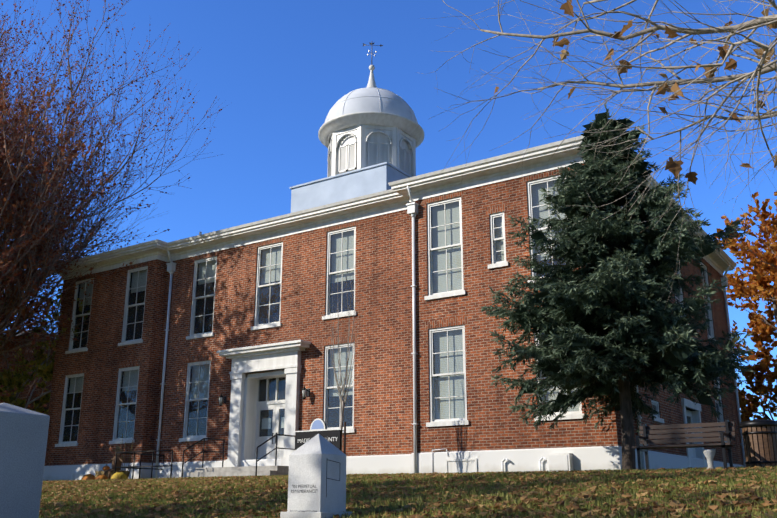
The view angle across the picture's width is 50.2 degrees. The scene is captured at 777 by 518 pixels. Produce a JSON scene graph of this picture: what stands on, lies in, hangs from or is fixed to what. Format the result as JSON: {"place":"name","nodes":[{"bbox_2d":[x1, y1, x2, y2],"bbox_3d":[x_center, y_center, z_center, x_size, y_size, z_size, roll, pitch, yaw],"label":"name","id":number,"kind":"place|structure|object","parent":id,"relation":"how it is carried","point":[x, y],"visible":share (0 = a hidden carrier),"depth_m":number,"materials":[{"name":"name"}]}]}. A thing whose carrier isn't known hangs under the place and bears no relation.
{"place":"outdoors","nodes":[
{"label":"outdoors","id":0,"kind":"place"},
{"bbox_2d":[0,0,776,420],"label":"sky","id":1,"kind":"structure","parent":0,"point":[280,67],"materials":[{"name":"blue"}]},
{"bbox_2d":[50,480,776,517],"bbox_3d":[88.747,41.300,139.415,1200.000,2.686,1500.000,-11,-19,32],"label":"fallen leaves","id":2,"kind":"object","parent":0,"point":[732,508],"depth_m":9.94,"materials":[{"name":"brown plant"}]},
{"bbox_2d":[0,403,49,517],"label":"monument pillar","id":3,"kind":"structure","parent":2,"relation":"on","point":[23,438],"depth_m":7.77,"materials":[{"name":"stone"}]},
{"bbox_2d":[0,328,53,414],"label":"shrub","id":4,"kind":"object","parent":2,"relation":"on","point":[23,394],"depth_m":44.08,"materials":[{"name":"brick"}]},
{"bbox_2d":[0,123,76,353],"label":"shade tree","id":5,"kind":"object","parent":2,"relation":"on","point":[3,268],"visible":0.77,"depth_m":30.65,"materials":[{"name":"brown plant"}]},
{"bbox_2d":[0,280,90,414],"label":"olive tree","id":6,"kind":"object","parent":2,"relation":"on","point":[40,368],"visible":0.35,"depth_m":33.85,"materials":[{"name":"green plant"}]},
{"bbox_2d":[81,434,137,479],"bbox_3d":[-9.598,6.794,28.180,2.254,1.670,1.207,-6,-17,19],"label":"autumn harvest decoration","id":7,"kind":"object","parent":2,"relation":"on","point":[107,472],"visible":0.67,"depth_m":28.09,"materials":[{"name":"plant"}]},
{"bbox_2d":[0,0,228,408],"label":"tree","id":8,"kind":"object","parent":2,"relation":"on","point":[39,253],"visible":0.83,"depth_m":33.82,"materials":[{"name":"brown plant"}]},
{"bbox_2d":[114,450,172,478],"bbox_3d":[-7.431,7.124,27.684,2.900,1.299,2.151,-11,-19,32],"label":"metal railing","id":9,"kind":"object","parent":2,"relation":"on","point":[140,466],"visible":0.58,"depth_m":27.21,"materials":[{"name":"black metal"}]},
{"bbox_2d":[179,340,310,477],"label":"entrance portico","id":10,"kind":"structure","parent":2,"relation":"on","point":[264,418],"depth_m":27.54,"materials":[{"name":"white paint"}]},
{"bbox_2d":[280,434,351,517],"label":"monument pillar","id":11,"kind":"structure","parent":2,"relation":"on","point":[318,461],"depth_m":10.27,"materials":[{"name":"stone"}]},
{"bbox_2d":[291,485,317,492],"bbox_3d":[-1.041,2.834,10.222,0.419,0.100,0.002,-11,-19,32],"label":"monument text","id":12,"kind":"object","parent":11,"relation":"attached to","point":[302,491],"visible":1,"depth_m":10.22,"materials":[{"name":"grey stone"}]},
{"bbox_2d":[295,418,342,450],"bbox_3d":[-1.848,5.149,21.867,1.560,1.850,0.150,-11,-19,32],"label":"sign","id":13,"kind":"object","parent":2,"relation":"on","point":[318,426],"visible":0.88,"depth_m":21.97,"materials":[{"name":"black metal"}]},
{"bbox_2d":[298,437,336,442],"bbox_3d":[-1.880,4.786,21.912,1.341,0.105,0.004,-11,-19,32],"label":"sign text","id":14,"kind":"object","parent":13,"relation":"attached to","point":[311,438],"visible":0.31,"depth_m":22.09,"materials":[{"name":"white"}]},
{"bbox_2d":[314,230,370,450],"bbox_3d":[-1.147,2.161,22.313,1.338,7.280,1.568,-11,-19,32],"label":"tree sapling","id":15,"kind":"object","parent":2,"relation":"on","point":[343,400],"visible":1,"depth_m":22.17,"materials":[{"name":"brown plant"}]},
{"bbox_2d":[342,422,345,454],"bbox_3d":[-1.181,5.018,21.523,0.162,1.550,0.058,-11,-19,32],"label":"sign post","id":16,"kind":"object","parent":2,"relation":"on","point":[344,430],"visible":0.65,"depth_m":21.57,"materials":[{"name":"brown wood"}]},
{"bbox_2d":[43,163,743,480],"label":"courthouse walls","id":17,"kind":"structure","parent":2,"relation":"on","point":[489,438],"depth_m":26.16,"materials":[{"name":"red brick"}]},
{"bbox_2d":[289,42,423,212],"bbox_3d":[-0.732,-4.608,35.266,4.820,10.500,4.820,-11,-19,32],"label":"cupola","id":18,"kind":"object","parent":17,"relation":"on","point":[371,136],"visible":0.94,"depth_m":33.65,"materials":[{"name":"white paint"}]},
{"bbox_2d":[55,174,726,446],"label":"windows","id":19,"kind":"structure","parent":17,"relation":"in","point":[447,382],"depth_m":27.24,"materials":[{"name":"grey glass"}]},
{"bbox_2d":[48,135,736,279],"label":"roof cornice","id":20,"kind":"structure","parent":17,"relation":"attached to","point":[487,171],"depth_m":27.07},
{"bbox_2d":[71,185,745,479],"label":"facade fixtures","id":21,"kind":"object","parent":17,"relation":"attached to","point":[559,461],"visible":0.69,"depth_m":24.38,"materials":[{"name":"paint"}]},
{"bbox_2d":[681,398,705,467],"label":"side door","id":22,"kind":"structure","parent":17,"relation":"attached to","point":[695,417],"depth_m":26.64,"materials":[{"name":"white paint"}]},
{"bbox_2d":[39,466,776,517],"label":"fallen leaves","id":23,"kind":"object","parent":2,"relation":"on","point":[623,499],"visible":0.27,"depth_m":12.06,"materials":[{"name":"plant"}]},
{"bbox_2d":[39,465,776,517],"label":"grass","id":24,"kind":"structure","parent":2,"relation":"on","point":[517,501],"depth_m":12.05,"materials":[{"name":"green plant"}]},
{"bbox_2d":[416,0,776,309],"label":"street tree","id":25,"kind":"object","parent":2,"relation":"on","point":[764,53],"visible":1,"depth_m":7.82,"materials":[{"name":"brown plant"}]},
{"bbox_2d":[481,102,754,469],"bbox_3d":[5.140,0.495,19.113,5.915,8.824,6.073,-11,-19,32],"label":"spruce tree","id":26,"kind":"object","parent":2,"relation":"on","point":[597,339],"visible":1,"depth_m":18.14,"materials":[{"name":"green plant"}]},
{"bbox_2d":[632,420,735,469],"bbox_3d":[5.617,3.579,15.773,1.800,0.970,0.620,-11,-19,32],"label":"park bench","id":27,"kind":"object","parent":2,"relation":"on","point":[709,454],"visible":0.85,"depth_m":15.89,"materials":[{"name":"brown wood"}]},
{"bbox_2d":[715,194,776,421],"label":"orange tree","id":28,"kind":"object","parent":2,"relation":"on","point":[759,323],"visible":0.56,"depth_m":39.00,"materials":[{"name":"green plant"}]},
{"bbox_2d":[720,191,776,330],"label":"orange tree","id":29,"kind":"object","parent":2,"relation":"on","point":[770,266],"visible":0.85,"depth_m":37.49,"materials":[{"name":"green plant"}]},
{"bbox_2d":[739,420,776,467],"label":"litter bin","id":30,"kind":"object","parent":2,"relation":"on","point":[760,442],"visible":0.92,"depth_m":15.50,"materials":[{"name":"brown wood"}]}
]}

